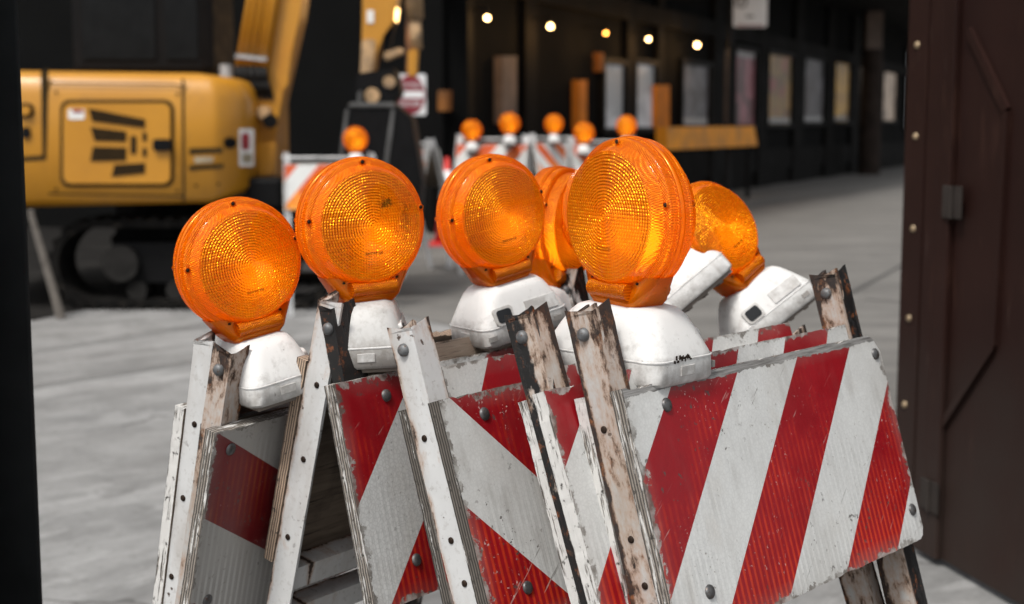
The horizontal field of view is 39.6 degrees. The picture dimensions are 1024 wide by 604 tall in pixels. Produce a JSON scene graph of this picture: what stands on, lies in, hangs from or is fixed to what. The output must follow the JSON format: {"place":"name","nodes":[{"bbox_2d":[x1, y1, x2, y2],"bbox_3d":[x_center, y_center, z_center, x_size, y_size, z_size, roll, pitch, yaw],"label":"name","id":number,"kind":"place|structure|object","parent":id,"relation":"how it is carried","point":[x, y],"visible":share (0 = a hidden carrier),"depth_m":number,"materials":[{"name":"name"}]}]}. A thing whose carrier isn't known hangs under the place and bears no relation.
{"place":"outdoors","nodes":[
{"label":"outdoors","id":0,"kind":"place"},
{"bbox_2d":[27,227,166,319],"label":"dirt","id":1,"kind":"structure","parent":0,"point":[94,245],"depth_m":12.57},
{"bbox_2d":[21,0,425,309],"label":"excavator","id":2,"kind":"object","parent":1,"relation":"on","point":[156,124],"visible":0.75,"depth_m":9.88,"materials":[{"name":"metal"}]},
{"bbox_2d":[60,100,173,186],"bbox_3d":[-2.648,-1.063,9.536,0.776,0.580,0.010,0,7,0],"label":"door","id":3,"kind":"structure","parent":2,"relation":"in","point":[66,102],"depth_m":9.54,"materials":[{"name":"yellow metal"}]},
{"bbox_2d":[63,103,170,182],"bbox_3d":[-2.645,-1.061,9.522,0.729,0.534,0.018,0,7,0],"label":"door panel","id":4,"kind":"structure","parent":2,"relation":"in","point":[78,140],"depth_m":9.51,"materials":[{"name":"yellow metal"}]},
{"bbox_2d":[81,0,198,58],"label":"cab window","id":5,"kind":"structure","parent":2,"relation":"in","point":[111,29],"depth_m":10.71,"materials":[{"name":"black glass"}]},
{"bbox_2d":[31,291,1017,603],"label":"pavement","id":6,"kind":"structure","parent":0,"point":[103,447],"depth_m":5.54,"materials":[{"name":"concrete"}]},
{"bbox_2d":[0,0,42,603],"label":"steel post","id":7,"kind":"object","parent":6,"relation":"on","point":[20,570],"depth_m":2.22,"materials":[{"name":"black metal"}]},
{"bbox_2d":[27,209,65,319],"bbox_3d":[-3.061,-0.245,9.355,0.253,0.726,0.062,2,7,16],"label":"stake","id":8,"kind":"object","parent":6,"relation":"on","point":[54,294],"visible":1,"depth_m":9.34,"materials":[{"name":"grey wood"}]},
{"bbox_2d":[35,324,201,350],"bbox_3d":[-2.335,0.210,8.476,0.028,0.001,2.345,4,8,32],"label":"pavement joint","id":9,"kind":"object","parent":6,"relation":"on","point":[117,337],"visible":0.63,"depth_m":8.47,"materials":[{"name":"grey concrete"}]},
{"bbox_2d":[34,343,310,385],"bbox_3d":[-1.760,0.324,7.546,0.030,0.001,2.600,6,9,40],"label":"pavement joint","id":10,"kind":"object","parent":6,"relation":"on","point":[124,371],"visible":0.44,"depth_m":7.25,"materials":[{"name":"grey concrete"}]},
{"bbox_2d":[18,0,473,226],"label":"back wall","id":11,"kind":"structure","parent":6,"relation":"on","point":[322,96],"depth_m":17.36,"materials":[{"name":"black"}]},
{"bbox_2d":[152,331,422,603],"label":"barricade","id":12,"kind":"object","parent":6,"relation":"on","point":[224,457],"visible":0.48,"depth_m":1.96,"materials":[{"name":"metal"}]},
{"bbox_2d":[172,197,308,411],"bbox_3d":[-0.369,-0.004,1.965,0.183,0.285,0.164,-18,16,-36],"label":"warning light","id":13,"kind":"object","parent":12,"relation":"attached to","point":[236,267],"visible":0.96,"depth_m":1.92,"materials":[{"name":"orange plastic"}]},
{"bbox_2d":[282,152,375,315],"bbox_3d":[-1.240,-0.480,9.714,0.632,1.087,0.564,-1,7,-10],"label":"barricade","id":14,"kind":"object","parent":6,"relation":"on","point":[297,177],"visible":0.4,"depth_m":9.57,"materials":[{"name":"paint"}]},
{"bbox_2d":[343,126,367,156],"bbox_3d":[-1.055,-1.050,9.588,0.169,0.264,0.152,-1,7,-10],"label":"warning light","id":15,"kind":"object","parent":14,"relation":"on","point":[355,140],"visible":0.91,"depth_m":9.55,"materials":[{"name":"orange plastic"}]},
{"bbox_2d":[264,266,588,603],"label":"barricade","id":16,"kind":"object","parent":6,"relation":"on","point":[344,469],"visible":0.53,"depth_m":1.93,"materials":[{"name":"white metal"}]},
{"bbox_2d":[294,156,423,372],"bbox_3d":[-0.209,-0.055,1.974,0.161,0.294,0.178,1,7,9],"label":"warning light","id":17,"kind":"object","parent":16,"relation":"on","point":[359,225],"visible":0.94,"depth_m":1.92,"materials":[{"name":"orange plastic"}]},
{"bbox_2d":[434,154,565,351],"bbox_3d":[-0.023,-0.082,2.151,0.183,0.285,0.111,-18,16,-33],"label":"warning light","id":18,"kind":"object","parent":16,"relation":"on","point":[489,218],"visible":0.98,"depth_m":2.11,"materials":[{"name":"orange plastic"}]},
{"bbox_2d":[530,166,585,329],"bbox_3d":[0.070,-0.074,2.385,0.121,0.311,0.200,4,-9,30],"label":"warning light","id":19,"kind":"object","parent":16,"relation":"attached to","point":[555,258],"visible":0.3,"depth_m":2.33,"materials":[{"name":"orange plastic"}]},
{"bbox_2d":[387,316,570,603],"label":"barricade","id":20,"kind":"object","parent":6,"relation":"on","point":[490,538],"visible":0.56,"depth_m":1.79,"materials":[{"name":"white metal"}]},
{"bbox_2d":[504,301,884,603],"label":"barricade","id":21,"kind":"object","parent":6,"relation":"on","point":[551,385],"visible":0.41,"depth_m":1.72,"materials":[{"name":"white metal"}]},
{"bbox_2d":[561,170,731,312],"bbox_3d":[0.204,-0.107,2.341,0.188,0.294,0.114,-40,-1,-10],"label":"warning light","id":22,"kind":"object","parent":21,"relation":"attached to","point":[698,276],"visible":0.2,"depth_m":2.29,"materials":[{"name":"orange plastic"}]},
{"bbox_2d":[690,181,814,335],"bbox_3d":[0.360,-0.072,2.372,0.174,0.282,0.121,-37,4,-14],"label":"warning light","id":23,"kind":"object","parent":21,"relation":"attached to","point":[754,291],"visible":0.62,"depth_m":2.34,"materials":[{"name":"orange plastic"}]},
{"bbox_2d":[564,265,927,603],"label":"barricade","id":24,"kind":"object","parent":6,"relation":"on","point":[774,471],"visible":0.95,"depth_m":1.80,"materials":[{"name":"metal"}]},
{"bbox_2d":[555,136,714,387],"bbox_3d":[0.145,-0.052,1.766,0.197,0.307,0.131,7,10,44],"label":"warning light","id":25,"kind":"object","parent":24,"relation":"attached to","point":[631,216],"visible":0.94,"depth_m":1.71,"materials":[{"name":"orange plastic"}]},
{"bbox_2d":[896,0,1023,603],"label":"steel gate","id":26,"kind":"structure","parent":6,"relation":"on","point":[960,398],"depth_m":3.90,"materials":[{"name":"brown metal"}]},
{"bbox_2d":[295,166,903,412],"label":"road","id":27,"kind":"structure","parent":0,"point":[858,234],"depth_m":14.22,"materials":[{"name":"concrete"}]},
{"bbox_2d":[398,20,425,116],"bbox_3d":[-1.101,-1.838,15.431,0.335,2.400,0.110,-1,7,-8],"label":"do not enter sign","id":28,"kind":"object","parent":27,"relation":"on","point":[412,101],"visible":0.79,"depth_m":15.33,"materials":[{"name":"red metal"}]},
{"bbox_2d":[404,138,462,278],"bbox_3d":[-0.817,-0.821,12.191,0.602,1.161,0.676,-4,8,-28],"label":"barricade","id":29,"kind":"object","parent":27,"relation":"on","point":[434,168],"visible":0.3,"depth_m":11.98,"materials":[{"name":"paint"}]},
{"bbox_2d":[429,157,451,246],"bbox_3d":[-0.690,-1.072,15.182,0.380,0.940,0.380,0,7,0],"label":"traffic cone","id":30,"kind":"object","parent":27,"relation":"on","point":[436,242],"visible":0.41,"depth_m":15.11,"materials":[{"name":"plastic"}]},
{"bbox_2d":[446,134,533,267],"bbox_3d":[-0.168,-0.910,12.784,0.694,1.193,0.619,3,7,20],"label":"barricade","id":31,"kind":"object","parent":27,"relation":"on","point":[522,153],"visible":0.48,"depth_m":12.68,"materials":[{"name":"paint"}]},
{"bbox_2d":[461,120,481,152],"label":"warning light","id":32,"kind":"object","parent":31,"relation":"attached to","point":[471,130],"visible":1,"depth_m":12.64,"materials":[{"name":"orange plastic"}]},
{"bbox_2d":[499,113,519,145],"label":"warning light","id":33,"kind":"object","parent":31,"relation":"attached to","point":[509,124],"visible":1,"depth_m":12.51,"materials":[{"name":"orange plastic"}]},
{"bbox_2d":[529,133,578,175],"bbox_3d":[0.458,-1.080,14.174,0.694,1.193,0.619,-5,9,-38],"label":"barricade","id":34,"kind":"object","parent":27,"relation":"on","point":[545,154],"visible":0.23,"depth_m":13.97,"materials":[{"name":"paint"}]},
{"bbox_2d":[544,114,562,143],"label":"warning light","id":35,"kind":"object","parent":34,"relation":"attached to","point":[553,123],"visible":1,"depth_m":13.90,"materials":[{"name":"orange plastic"}]},
{"bbox_2d":[564,137,606,272],"bbox_3d":[0.806,-0.875,12.587,0.682,1.172,0.608,-3,8,-24],"label":"barricade","id":36,"kind":"object","parent":27,"relation":"on","point":[574,159],"visible":0.18,"depth_m":12.39,"materials":[{"name":"paint"}]},
{"bbox_2d":[573,122,593,154],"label":"warning light","id":37,"kind":"object","parent":36,"relation":"attached to","point":[583,133],"visible":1,"depth_m":12.29,"materials":[{"name":"orange plastic"}]},
{"bbox_2d":[616,115,636,136],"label":"warning light","id":38,"kind":"object","parent":36,"relation":"attached to","point":[626,125],"visible":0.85,"depth_m":12.46,"materials":[{"name":"orange plastic"}]},
{"bbox_2d":[415,0,908,233],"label":"building","id":39,"kind":"structure","parent":27,"relation":"on","point":[796,85],"depth_m":25.27,"materials":[{"name":"stone"}]},
{"bbox_2d":[471,7,489,19],"bbox_3d":[-0.440,-3.511,17.361,0.384,0.154,0.068,4,8,28],"label":"wall lamp","id":40,"kind":"object","parent":39,"relation":"attached to","point":[487,11],"visible":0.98,"depth_m":17.27,"materials":[{"name":"metal"}]},
{"bbox_2d":[533,16,552,28],"bbox_3d":[0.375,-3.752,19.131,0.384,0.163,0.068,4,8,28],"label":"wall lamp","id":41,"kind":"object","parent":39,"relation":"attached to","point":[550,20],"visible":0.98,"depth_m":19.05,"materials":[{"name":"metal"}]},
{"bbox_2d":[584,25,607,34],"bbox_3d":[1.243,-4.013,21.013,0.384,0.139,0.068,4,8,28],"label":"wall lamp","id":42,"kind":"object","parent":39,"relation":"attached to","point":[605,28],"visible":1,"depth_m":20.96,"materials":[{"name":"metal"}]},
{"bbox_2d":[598,57,628,133],"bbox_3d":[1.564,-3.212,22.225,0.150,1.156,1.089,3,8,24],"label":"window","id":43,"kind":"structure","parent":39,"relation":"in","point":[613,82],"depth_m":22.19,"materials":[{"name":"grey glass"}]},
{"bbox_2d":[634,31,650,40],"bbox_3d":[2.036,-4.245,22.736,0.384,0.154,0.068,4,8,28],"label":"wall lamp","id":44,"kind":"object","parent":39,"relation":"attached to","point":[648,34],"visible":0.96,"depth_m":22.65,"materials":[{"name":"metal"}]},
{"bbox_2d":[635,58,658,132],"bbox_3d":[2.172,-3.409,23.543,0.150,1.200,1.158,3,8,24],"label":"window","id":45,"kind":"structure","parent":39,"relation":"in","point":[647,71],"depth_m":23.60,"materials":[{"name":"grey glass"}]},
{"bbox_2d":[678,37,698,46],"bbox_3d":[3.119,-4.576,25.080,0.388,0.178,0.076,4,8,29],"label":"wall lamp","id":46,"kind":"object","parent":39,"relation":"attached to","point":[697,40],"visible":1,"depth_m":24.99,"materials":[{"name":"metal"}]},
{"bbox_2d":[677,58,712,126],"bbox_3d":[3.341,-3.783,26.075,0.150,1.262,1.848,3,8,24],"label":"window","id":47,"kind":"structure","parent":39,"relation":"in","point":[695,77],"depth_m":26.05,"materials":[{"name":"grey glass"}]},
{"bbox_2d":[732,45,758,128],"bbox_3d":[4.738,-4.375,29.087,0.150,1.660,1.739,3,8,24],"label":"window","id":48,"kind":"structure","parent":39,"relation":"in","point":[745,59],"depth_m":29.15,"materials":[{"name":"glass"}]},
{"bbox_2d":[767,49,794,127],"bbox_3d":[5.946,-4.732,31.714,0.150,1.680,2.340,3,8,24],"label":"window","id":49,"kind":"structure","parent":39,"relation":"in","point":[781,65],"depth_m":31.82,"materials":[{"name":"beige glass"}]},
{"bbox_2d":[803,55,826,125],"bbox_3d":[7.348,-5.154,34.751,0.150,1.679,2.402,3,8,24],"label":"window","id":50,"kind":"structure","parent":39,"relation":"in","point":[815,69],"depth_m":34.92,"materials":[{"name":"grey glass"}]},
{"bbox_2d":[833,61,851,124],"bbox_3d":[8.721,-5.562,37.728,0.150,1.695,2.144,3,8,24],"label":"window","id":51,"kind":"structure","parent":39,"relation":"in","point":[843,71],"depth_m":37.93,"materials":[{"name":"beige glass"}]},
{"bbox_2d":[858,66,860,122],"bbox_3d":[9.896,-5.914,40.280,0.150,1.654,1.300,3,8,24],"label":"window","id":52,"kind":"structure","parent":39,"relation":"in","point":[860,66],"depth_m":39.69,"materials":[{"name":"black"}]},
{"bbox_2d":[812,0,909,34],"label":"elevated deck","id":53,"kind":"structure","parent":39,"relation":"attached to","point":[895,15],"depth_m":36.60,"materials":[{"name":"metal"}]},
{"bbox_2d":[881,71,898,122],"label":"window","id":54,"kind":"structure","parent":39,"relation":"in","point":[889,81],"depth_m":44.35,"materials":[{"name":"beige glass"}]},
{"bbox_2d":[902,49,907,130],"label":"window","id":55,"kind":"structure","parent":39,"relation":"in","point":[906,50],"depth_m":46.82,"materials":[{"name":"glass"}]},
{"bbox_2d":[656,126,757,198],"bbox_3d":[3.248,-2.223,23.189,0.180,1.280,5.119,3,8,24],"label":"barrier","id":56,"kind":"object","parent":27,"relation":"on","point":[679,138],"visible":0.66,"depth_m":23.01,"materials":[{"name":"orange paint"}]},
{"bbox_2d":[726,0,767,189],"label":"parking sign","id":57,"kind":"object","parent":27,"relation":"on","point":[747,13],"visible":0.78,"depth_m":24.26,"materials":[{"name":"metal"}]},
{"bbox_2d":[750,184,903,206],"bbox_3d":[7.540,-2.349,29.383,0.145,0.001,15.639,4,8,28],"label":"pavement joint","id":58,"kind":"object","parent":27,"relation":"on","point":[824,195],"visible":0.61,"depth_m":25.87,"materials":[{"name":"grey concrete"}]},
{"bbox_2d":[857,12,882,174],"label":"pillar","id":59,"kind":"structure","parent":27,"relation":"on","point":[869,150],"depth_m":37.71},
{"bbox_2d":[852,264,900,292],"bbox_3d":[15.968,-3.693,40.369,0.048,0.001,65.410,3,8,24],"label":"pavement joint","id":60,"kind":"object","parent":27,"relation":"on","point":[872,280],"visible":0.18,"depth_m":11.71,"materials":[{"name":"grey concrete"}]}
]}

